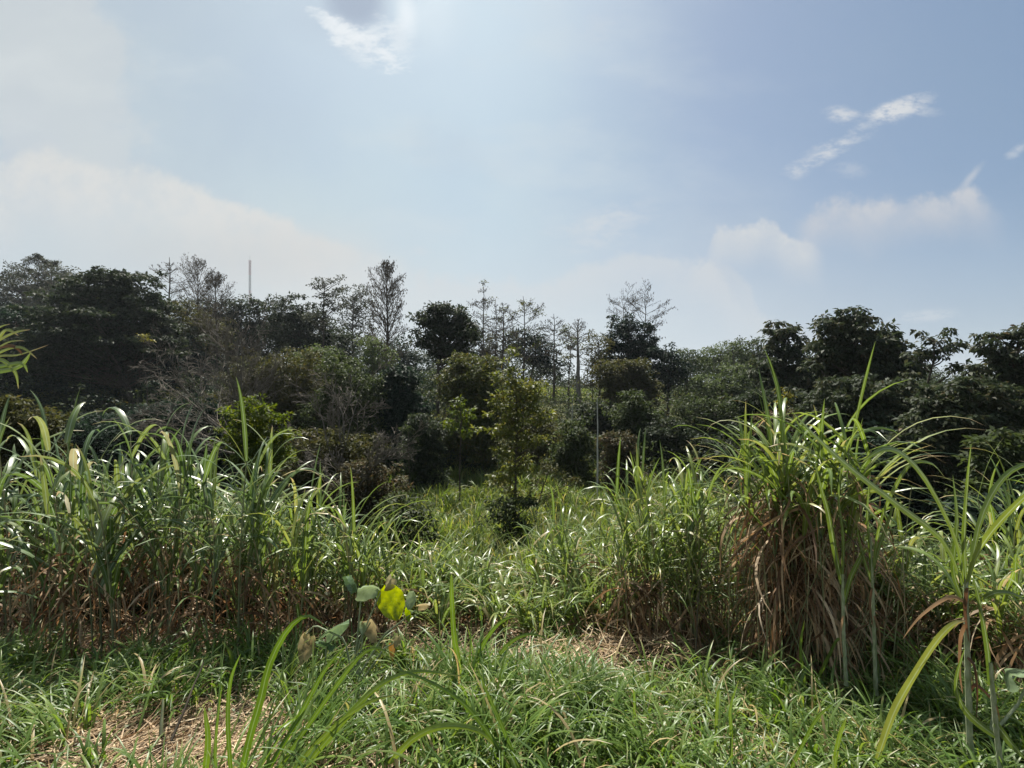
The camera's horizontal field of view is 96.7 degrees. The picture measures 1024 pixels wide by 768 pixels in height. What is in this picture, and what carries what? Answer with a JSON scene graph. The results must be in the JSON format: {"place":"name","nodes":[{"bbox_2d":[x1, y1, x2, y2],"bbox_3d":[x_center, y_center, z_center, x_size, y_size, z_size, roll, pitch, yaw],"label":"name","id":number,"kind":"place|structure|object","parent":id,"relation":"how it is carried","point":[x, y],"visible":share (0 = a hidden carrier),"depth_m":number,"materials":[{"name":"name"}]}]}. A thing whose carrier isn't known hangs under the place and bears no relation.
{"place":"outdoors","nodes":[
{"label":"outdoors","id":0,"kind":"place"},
{"bbox_2d":[0,384,1023,767],"bbox_3d":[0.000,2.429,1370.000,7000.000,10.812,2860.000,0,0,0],"label":"ground","id":1,"kind":"structure","parent":0,"point":[428,640],"depth_m":4.33,"materials":[{"name":"soil"}]},
{"bbox_2d":[0,394,81,562],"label":"leafy shrub","id":2,"kind":"object","parent":1,"relation":"on","point":[19,414],"visible":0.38,"depth_m":8.90,"materials":[{"name":"green plant"}]},
{"bbox_2d":[0,436,98,634],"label":"cane clump","id":3,"kind":"object","parent":1,"relation":"on","point":[13,501],"visible":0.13,"depth_m":5.31,"materials":[{"name":"green plant"}]},
{"bbox_2d":[0,390,114,643],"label":"cane clump","id":4,"kind":"object","parent":1,"relation":"on","point":[5,558],"visible":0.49,"depth_m":4.90,"materials":[{"name":"green plant"}]},
{"bbox_2d":[0,302,114,404],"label":"tree","id":5,"kind":"object","parent":1,"relation":"on","point":[10,317],"visible":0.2,"depth_m":43.57,"materials":[{"name":"green plant"}]},
{"bbox_2d":[0,409,145,493],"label":"thicket","id":6,"kind":"object","parent":1,"relation":"on","point":[78,438],"visible":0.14,"depth_m":21.37,"materials":[{"name":"green plant"}]},
{"bbox_2d":[0,642,167,767],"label":"grass tuft","id":7,"kind":"object","parent":1,"relation":"on","point":[16,733],"visible":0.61,"depth_m":2.98,"materials":[{"name":"green plant"}]},
{"bbox_2d":[0,411,195,665],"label":"cane clump","id":8,"kind":"object","parent":1,"relation":"on","point":[50,507],"visible":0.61,"depth_m":4.38,"materials":[{"name":"green plant"}]},
{"bbox_2d":[0,265,219,413],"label":"tree","id":9,"kind":"object","parent":1,"relation":"on","point":[114,305],"visible":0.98,"depth_m":40.07,"materials":[{"name":"green plant"}]},
{"bbox_2d":[0,387,234,668],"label":"cane clump","id":10,"kind":"object","parent":1,"relation":"on","point":[111,571],"visible":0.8,"depth_m":4.35,"materials":[{"name":"green plant"}]},
{"bbox_2d":[33,332,226,403],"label":"tree","id":11,"kind":"object","parent":1,"relation":"on","point":[168,365],"visible":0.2,"depth_m":48.43,"materials":[{"name":"green plant"}]},
{"bbox_2d":[23,611,245,700],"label":"grass tuft","id":12,"kind":"object","parent":1,"relation":"on","point":[151,649],"visible":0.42,"depth_m":3.92,"materials":[{"name":"green plant"}]},
{"bbox_2d":[74,454,251,626],"bbox_3d":[-4.481,2.206,5.910,1.772,2.745,2.143,0,0,0],"label":"cane clump","id":13,"kind":"object","parent":1,"relation":"on","point":[150,511],"visible":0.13,"depth_m":5.53,"materials":[{"name":"green plant"}]},
{"bbox_2d":[74,395,258,504],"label":"thicket","id":14,"kind":"object","parent":1,"relation":"on","point":[112,431],"visible":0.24,"depth_m":19.34,"materials":[{"name":"green plant"}]},
{"bbox_2d":[102,319,235,463],"bbox_3d":[-12.611,0.396,17.137,5.661,5.747,4.199,0,0,41],"label":"dead tree","id":15,"kind":"object","parent":1,"relation":"on","point":[188,436],"visible":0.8,"depth_m":17.00,"materials":[{"name":"green plant"}]},
{"bbox_2d":[66,403,280,650],"bbox_3d":[-3.443,1.714,4.893,1.945,3.050,1.876,0,0,0],"label":"cane clump","id":16,"kind":"object","parent":1,"relation":"on","point":[194,566],"visible":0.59,"depth_m":4.66,"materials":[{"name":"green plant"}]},
{"bbox_2d":[164,299,244,373],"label":"tree","id":17,"kind":"object","parent":1,"relation":"on","point":[186,318],"visible":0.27,"depth_m":51.27,"materials":[{"name":"green plant"}]},
{"bbox_2d":[192,268,240,388],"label":"bare tree","id":18,"kind":"object","parent":1,"relation":"on","point":[216,283],"visible":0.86,"depth_m":49.70,"materials":[{"name":"green plant"}]},
{"bbox_2d":[165,302,292,434],"bbox_3d":[-13.474,-0.536,22.078,5.955,7.168,4.496,0,0,0],"label":"dead tree","id":19,"kind":"object","parent":1,"relation":"on","point":[233,389],"visible":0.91,"depth_m":21.77,"materials":[{"name":"green plant"}]},
{"bbox_2d":[172,294,291,384],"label":"tree","id":20,"kind":"object","parent":1,"relation":"on","point":[246,308],"visible":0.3,"depth_m":59.22,"materials":[{"name":"green plant"}]},
{"bbox_2d":[146,377,327,658],"bbox_3d":[-2.706,1.553,4.469,1.647,3.235,1.585,0,0,-17],"label":"cane clump","id":21,"kind":"object","parent":1,"relation":"on","point":[240,564],"visible":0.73,"depth_m":4.37,"materials":[{"name":"green plant"}]},
{"bbox_2d":[129,434,371,645],"bbox_3d":[-2.691,1.917,4.939,2.263,2.867,1.433,0,0,-37],"label":"cane clump","id":22,"kind":"object","parent":1,"relation":"on","point":[226,562],"visible":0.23,"depth_m":4.81,"materials":[{"name":"green plant"}]},
{"bbox_2d":[210,393,301,512],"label":"leafy shrub","id":23,"kind":"object","parent":1,"relation":"on","point":[256,420],"visible":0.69,"depth_m":9.39,"materials":[{"name":"green plant"}]},
{"bbox_2d":[203,614,324,767],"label":"grass tuft","id":24,"kind":"object","parent":1,"relation":"on","point":[260,699],"visible":0.9,"depth_m":2.35,"materials":[{"name":"green plant"}]},
{"bbox_2d":[200,346,353,472],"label":"thicket","id":25,"kind":"object","parent":1,"relation":"on","point":[284,402],"visible":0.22,"depth_m":26.32,"materials":[{"name":"green plant"}]},
{"bbox_2d":[192,431,377,651],"bbox_3d":[-2.257,1.769,4.631,1.925,2.864,1.934,0,0,0],"label":"cane clump","id":26,"kind":"object","parent":1,"relation":"on","point":[274,565],"visible":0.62,"depth_m":4.37,"materials":[{"name":"green plant"}]},
{"bbox_2d":[256,291,353,374],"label":"tree","id":27,"kind":"object","parent":1,"relation":"on","point":[297,328],"visible":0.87,"depth_m":51.34,"materials":[{"name":"green plant"}]},
{"bbox_2d":[296,274,351,364],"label":"tree","id":28,"kind":"object","parent":1,"relation":"on","point":[324,318],"visible":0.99,"depth_m":49.74,"materials":[{"name":"green plant"}]},
{"bbox_2d":[228,466,428,649],"bbox_3d":[-1.854,2.039,4.719,1.689,2.496,1.957,0,0,22],"label":"cane clump","id":29,"kind":"object","parent":1,"relation":"on","point":[348,549],"visible":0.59,"depth_m":4.66,"materials":[{"name":"green plant"}]},
{"bbox_2d":[276,425,391,521],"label":"thicket","id":30,"kind":"object","parent":1,"relation":"on","point":[300,478],"visible":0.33,"depth_m":16.55,"materials":[{"name":"green plant"}]},
{"bbox_2d":[212,627,461,767],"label":"grass tuft","id":31,"kind":"object","parent":1,"relation":"on","point":[323,741],"visible":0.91,"depth_m":2.50,"materials":[{"name":"green plant"}]},
{"bbox_2d":[290,349,396,478],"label":"thicket","id":32,"kind":"object","parent":1,"relation":"on","point":[365,396],"visible":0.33,"depth_m":24.67,"materials":[{"name":"green plant"}]},
{"bbox_2d":[267,355,430,487],"bbox_3d":[-5.958,1.421,16.757,6.342,5.019,2.841,0,0,0],"label":"dead tree","id":33,"kind":"object","parent":1,"relation":"on","point":[337,412],"visible":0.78,"depth_m":16.45,"materials":[{"name":"green plant"}]},
{"bbox_2d":[330,283,380,395],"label":"tree","id":34,"kind":"object","parent":1,"relation":"on","point":[354,315],"visible":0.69,"depth_m":61.67,"materials":[{"name":"green plant"}]},
{"bbox_2d":[298,574,430,680],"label":"leaved plant","id":35,"kind":"object","parent":1,"relation":"on","point":[390,600],"visible":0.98,"depth_m":3.50,"materials":[{"name":"green plant"}]},
{"bbox_2d":[317,455,414,550],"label":"thicket","id":36,"kind":"object","parent":1,"relation":"on","point":[375,481],"visible":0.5,"depth_m":12.81,"materials":[{"name":"green plant"}]},
{"bbox_2d":[298,497,441,638],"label":"cane clump","id":37,"kind":"object","parent":1,"relation":"on","point":[392,570],"visible":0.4,"depth_m":4.99,"materials":[{"name":"green plant"}]},
{"bbox_2d":[356,256,416,388],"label":"bare tree","id":38,"kind":"object","parent":1,"relation":"on","point":[393,286],"visible":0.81,"depth_m":41.61,"materials":[{"name":"green plant"}]},
{"bbox_2d":[324,534,465,629],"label":"cane clump","id":39,"kind":"object","parent":1,"relation":"on","point":[422,577],"visible":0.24,"depth_m":5.56,"materials":[{"name":"green plant"}]},
{"bbox_2d":[364,360,435,478],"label":"tree","id":40,"kind":"object","parent":1,"relation":"on","point":[404,400],"visible":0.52,"depth_m":25.44,"materials":[{"name":"green plant"}]},
{"bbox_2d":[365,490,439,572],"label":"clearing bush","id":41,"kind":"object","parent":1,"relation":"on","point":[410,513],"visible":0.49,"depth_m":9.93,"materials":[{"name":"green plant"}]},
{"bbox_2d":[396,412,453,495],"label":"drooping bush","id":42,"kind":"object","parent":1,"relation":"on","point":[432,442],"visible":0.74,"depth_m":21.69,"materials":[{"name":"green plant"}]},
{"bbox_2d":[379,551,505,639],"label":"cane clump","id":43,"kind":"object","parent":1,"relation":"on","point":[442,597],"visible":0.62,"depth_m":5.13,"materials":[{"name":"green plant"}]},
{"bbox_2d":[405,300,483,421],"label":"tree","id":44,"kind":"object","parent":1,"relation":"on","point":[456,330],"visible":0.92,"depth_m":33.48,"materials":[{"name":"green plant"}]},
{"bbox_2d":[248,627,657,767],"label":"grass tuft","id":45,"kind":"object","parent":1,"relation":"on","point":[432,734],"visible":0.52,"depth_m":2.75,"materials":[{"name":"green plant"}]},
{"bbox_2d":[379,574,547,714],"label":"grass tuft","id":46,"kind":"object","parent":1,"relation":"on","point":[454,641],"visible":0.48,"depth_m":3.40,"materials":[{"name":"green plant"}]},
{"bbox_2d":[432,350,495,474],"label":"tree","id":47,"kind":"object","parent":1,"relation":"on","point":[462,365],"visible":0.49,"depth_m":26.58,"materials":[{"name":"green plant"}]},
{"bbox_2d":[387,668,553,767],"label":"grass tuft","id":48,"kind":"object","parent":1,"relation":"on","point":[450,724],"visible":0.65,"depth_m":2.40,"materials":[{"name":"green plant"}]},
{"bbox_2d":[421,540,538,629],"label":"cane clump","id":49,"kind":"object","parent":1,"relation":"on","point":[476,615],"visible":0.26,"depth_m":5.46,"materials":[{"name":"green plant"}]},
{"bbox_2d":[455,352,529,478],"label":"tree","id":50,"kind":"object","parent":1,"relation":"on","point":[482,439],"visible":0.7,"depth_m":25.68,"materials":[{"name":"green plant"}]},
{"bbox_2d":[474,494,537,548],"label":"bush","id":51,"kind":"object","parent":1,"relation":"on","point":[511,504],"visible":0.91,"depth_m":12.43,"materials":[{"name":"green plant"}]},
{"bbox_2d":[444,555,569,642],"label":"cane clump","id":52,"kind":"object","parent":1,"relation":"on","point":[499,613],"visible":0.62,"depth_m":4.90,"materials":[{"name":"green plant"}]},
{"bbox_2d":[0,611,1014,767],"bbox_3d":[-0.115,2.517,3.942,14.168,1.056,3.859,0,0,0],"label":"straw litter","id":53,"kind":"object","parent":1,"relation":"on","point":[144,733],"visible":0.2,"depth_m":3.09,"materials":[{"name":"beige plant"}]},
{"bbox_2d":[0,595,1023,767],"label":"short grass","id":54,"kind":"structure","parent":1,"relation":"on","point":[936,748],"depth_m":3.07,"materials":[{"name":"green plant"}]},
{"bbox_2d":[954,575,1023,767],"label":"dark cane","id":55,"kind":"object","parent":54,"relation":"on","point":[997,732],"visible":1,"depth_m":2.30,"materials":[{"name":"green plant"}]},
{"bbox_2d":[0,355,1023,507],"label":"undergrowth","id":56,"kind":"object","parent":1,"relation":"on","point":[725,473],"visible":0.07,"depth_m":38.03,"materials":[{"name":"green plant"}]},
{"bbox_2d":[0,483,1023,627],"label":"bank weeds","id":57,"kind":"object","parent":1,"relation":"on","point":[217,607],"visible":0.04,"depth_m":5.79,"materials":[{"name":"green plant"}]},
{"bbox_2d":[0,606,1023,767],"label":"weeds","id":58,"kind":"object","parent":1,"relation":"on","point":[264,718],"visible":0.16,"depth_m":3.14,"materials":[{"name":"green plant"}]},
{"bbox_2d":[470,345,557,519],"bbox_3d":[0.047,2.143,14.530,2.874,6.819,1.657,0,0,0],"label":"tree","id":59,"kind":"object","parent":1,"relation":"on","point":[521,396],"visible":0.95,"depth_m":14.38,"materials":[{"name":"green plant"}]},
{"bbox_2d":[395,608,658,767],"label":"grass tuft","id":60,"kind":"object","parent":1,"relation":"on","point":[530,666],"visible":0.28,"depth_m":3.27,"materials":[{"name":"green plant"}]},
{"bbox_2d":[501,324,574,384],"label":"tree","id":61,"kind":"object","parent":1,"relation":"on","point":[544,361],"visible":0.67,"depth_m":61.46,"materials":[{"name":"green plant"}]},
{"bbox_2d":[356,451,739,596],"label":"meadow grass","id":62,"kind":"structure","parent":1,"relation":"on","point":[450,507],"depth_m":17.63,"materials":[{"name":"green plant"}]},
{"bbox_2d":[481,563,618,640],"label":"cane clump","id":63,"kind":"object","parent":1,"relation":"on","point":[549,602],"visible":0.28,"depth_m":5.04,"materials":[{"name":"green plant"}]},
{"bbox_2d":[506,517,612,616],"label":"cane clump","id":64,"kind":"object","parent":1,"relation":"on","point":[534,564],"visible":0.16,"depth_m":5.90,"materials":[{"name":"green plant"}]},
{"bbox_2d":[540,418,607,486],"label":"slope shrub","id":65,"kind":"object","parent":1,"relation":"on","point":[571,453],"visible":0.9,"depth_m":23.73,"materials":[{"name":"green plant"}]},
{"bbox_2d":[516,481,651,622],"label":"cane clump","id":66,"kind":"object","parent":1,"relation":"on","point":[600,546],"visible":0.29,"depth_m":5.46,"materials":[{"name":"green plant"}]},
{"bbox_2d":[461,624,722,767],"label":"grass tuft","id":67,"kind":"object","parent":1,"relation":"on","point":[548,727],"visible":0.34,"depth_m":2.85,"materials":[{"name":"green plant"}]},
{"bbox_2d":[532,544,678,645],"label":"cane clump","id":68,"kind":"object","parent":1,"relation":"on","point":[606,602],"visible":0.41,"depth_m":4.84,"materials":[{"name":"green plant"}]},
{"bbox_2d":[594,429,647,495],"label":"russet shrub","id":69,"kind":"object","parent":1,"relation":"on","point":[611,449],"visible":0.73,"depth_m":21.72,"materials":[{"name":"green plant"}]},
{"bbox_2d":[584,357,664,425],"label":"tree","id":70,"kind":"object","parent":1,"relation":"on","point":[634,374],"visible":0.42,"depth_m":35.38,"materials":[{"name":"green plant"}]},
{"bbox_2d":[592,312,659,371],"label":"tree","id":71,"kind":"object","parent":1,"relation":"on","point":[630,347],"visible":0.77,"depth_m":43.47,"materials":[{"name":"green plant"}]},
{"bbox_2d":[602,388,664,467],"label":"glossy bush","id":72,"kind":"object","parent":1,"relation":"on","point":[634,414],"visible":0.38,"depth_m":27.57,"materials":[{"name":"green plant"}]},
{"bbox_2d":[575,497,724,659],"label":"cane clump","id":73,"kind":"object","parent":1,"relation":"on","point":[647,587],"visible":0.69,"depth_m":4.52,"materials":[{"name":"green plant"}]},
{"bbox_2d":[643,342,697,419],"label":"tree","id":74,"kind":"object","parent":1,"relation":"on","point":[662,356],"visible":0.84,"depth_m":41.40,"materials":[{"name":"green plant"}]},
{"bbox_2d":[574,428,771,651],"bbox_3d":[1.646,1.833,4.970,2.025,2.723,1.871,0,0,0],"label":"cane clump","id":75,"kind":"object","parent":1,"relation":"on","point":[698,499],"visible":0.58,"depth_m":4.81,"materials":[{"name":"green plant"}]},
{"bbox_2d":[639,416,740,478],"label":"slope shrub","id":76,"kind":"object","parent":1,"relation":"on","point":[671,439],"visible":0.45,"depth_m":25.57,"materials":[{"name":"green plant"}]},
{"bbox_2d":[636,525,747,666],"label":"cane clump","id":77,"kind":"object","parent":1,"relation":"on","point":[692,608],"visible":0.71,"depth_m":4.45,"materials":[{"name":"green plant"}]},
{"bbox_2d":[638,451,772,649],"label":"cane clump","id":78,"kind":"object","parent":1,"relation":"on","point":[724,558],"visible":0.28,"depth_m":4.74,"materials":[{"name":"green plant"}]},
{"bbox_2d":[668,392,744,444],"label":"tree","id":79,"kind":"object","parent":1,"relation":"on","point":[708,406],"visible":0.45,"depth_m":31.52,"materials":[{"name":"green plant"}]},
{"bbox_2d":[675,361,755,414],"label":"tree","id":80,"kind":"object","parent":1,"relation":"on","point":[728,381],"visible":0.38,"depth_m":39.58,"materials":[{"name":"green plant"}]},
{"bbox_2d":[660,678,775,767],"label":"grass tuft","id":81,"kind":"object","parent":1,"relation":"on","point":[730,729],"visible":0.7,"depth_m":2.66,"materials":[{"name":"green plant"}]},
{"bbox_2d":[632,610,826,740],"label":"grass tuft","id":82,"kind":"object","parent":1,"relation":"on","point":[730,663],"visible":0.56,"depth_m":3.57,"materials":[{"name":"green plant"}]},
{"bbox_2d":[717,387,821,489],"bbox_3d":[14.395,2.938,23.942,7.291,5.574,4.218,0,0,0],"label":"tree","id":83,"kind":"object","parent":1,"relation":"on","point":[751,398],"visible":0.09,"depth_m":23.66,"materials":[{"name":"green plant"}]},
{"bbox_2d":[740,320,826,399],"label":"tree","id":84,"kind":"object","parent":1,"relation":"on","point":[786,374],"visible":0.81,"depth_m":26.59,"materials":[{"name":"green plant"}]},
{"bbox_2d":[699,620,927,717],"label":"grass tuft","id":85,"kind":"object","parent":1,"relation":"on","point":[802,678],"visible":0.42,"depth_m":3.40,"materials":[{"name":"green plant"}]},
{"bbox_2d":[748,680,887,767],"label":"grass tuft","id":86,"kind":"object","parent":1,"relation":"on","point":[837,745],"visible":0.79,"depth_m":2.56,"materials":[{"name":"green plant"}]},
{"bbox_2d":[663,344,982,706],"bbox_3d":[2.537,1.539,4.043,2.382,3.747,2.572,0,0,0],"label":"cane clump","id":87,"kind":"object","parent":1,"relation":"on","point":[793,580],"visible":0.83,"depth_m":3.82,"materials":[{"name":"green plant"}]},
{"bbox_2d":[815,465,868,686],"bbox_3d":[2.397,1.378,3.292,0.404,1.612,0.047,0,0,0],"label":"single cane","id":88,"kind":"object","parent":1,"relation":"on","point":[840,575],"visible":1,"depth_m":3.30,"materials":[{"name":"green plant"}]},
{"bbox_2d":[782,369,943,512],"bbox_3d":[14.265,2.485,17.831,6.494,6.210,3.756,0,0,0],"label":"tree","id":89,"kind":"object","parent":1,"relation":"on","point":[885,407],"visible":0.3,"depth_m":17.41,"materials":[{"name":"green plant"}]},
{"bbox_2d":[796,305,937,393],"bbox_3d":[16.961,0.950,22.094,6.253,9.422,3.927,0,0,0],"label":"tree","id":90,"kind":"object","parent":1,"relation":"on","point":[838,349],"visible":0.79,"depth_m":21.32,"materials":[{"name":"green plant"}]},
{"bbox_2d":[826,498,960,659],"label":"cane clump","id":91,"kind":"object","parent":1,"relation":"on","point":[895,520],"visible":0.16,"depth_m":4.14,"materials":[{"name":"green plant"}]},
{"bbox_2d":[856,460,942,695],"bbox_3d":[2.816,1.392,3.254,0.638,1.719,0.126,0,0,0],"label":"single cane","id":92,"kind":"object","parent":1,"relation":"on","point":[873,560],"visible":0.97,"depth_m":3.29,"materials":[{"name":"green plant"}]},
{"bbox_2d":[792,412,1023,760],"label":"single cane","id":93,"kind":"object","parent":1,"relation":"on","point":[965,579],"visible":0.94,"depth_m":2.48,"materials":[{"name":"green plant"}]},
{"bbox_2d":[843,419,973,539],"bbox_3d":[13.222,3.304,15.240,5.450,4.218,3.750,0,0,0],"label":"tree","id":94,"kind":"object","parent":1,"relation":"on","point":[916,495],"visible":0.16,"depth_m":14.48,"materials":[{"name":"green plant"}]},
{"bbox_2d":[875,620,964,758],"bbox_3d":[2.175,1.635,2.431,0.440,0.779,0.038,0,0,10],"label":"broad blade","id":95,"kind":"object","parent":1,"relation":"on","point":[900,697],"visible":0.99,"depth_m":2.45,"materials":[{"name":"green plant"}]},
{"bbox_2d":[899,327,971,383],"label":"tree","id":96,"kind":"object","parent":1,"relation":"on","point":[919,356],"visible":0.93,"depth_m":18.89,"materials":[{"name":"green plant"}]},
{"bbox_2d":[848,533,1023,677],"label":"cane clump","id":97,"kind":"object","parent":1,"relation":"on","point":[932,613],"visible":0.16,"depth_m":3.96,"materials":[{"name":"green plant"}]},
{"bbox_2d":[871,521,1023,694],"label":"cane clump","id":98,"kind":"object","parent":1,"relation":"on","point":[1002,641],"visible":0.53,"depth_m":3.61,"materials":[{"name":"green plant"}]},
{"bbox_2d":[883,373,1023,542],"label":"tree","id":99,"kind":"object","parent":1,"relation":"on","point":[995,406],"visible":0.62,"depth_m":13.64,"materials":[{"name":"green plant"}]},
{"bbox_2d":[905,441,1023,635],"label":"cane clump","id":100,"kind":"object","parent":1,"relation":"on","point":[1014,519],"visible":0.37,"depth_m":4.64,"materials":[{"name":"green plant"}]},
{"bbox_2d":[924,478,1023,572],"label":"leafy bush","id":101,"kind":"object","parent":1,"relation":"on","point":[974,513],"visible":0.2,"depth_m":8.99,"materials":[{"name":"green plant"}]},
{"bbox_2d":[936,425,1023,517],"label":"leafy bush","id":102,"kind":"object","parent":1,"relation":"on","point":[1009,452],"visible":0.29,"depth_m":10.92,"materials":[{"name":"green plant"}]},
{"bbox_2d":[954,322,1023,444],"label":"tree","id":103,"kind":"object","parent":1,"relation":"on","point":[1007,361],"visible":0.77,"depth_m":16.87,"materials":[{"name":"green plant"}]},
{"bbox_2d":[0,0,1023,384],"label":"sky","id":104,"kind":"structure","parent":0,"point":[753,163],"materials":[{"name":"blue"}]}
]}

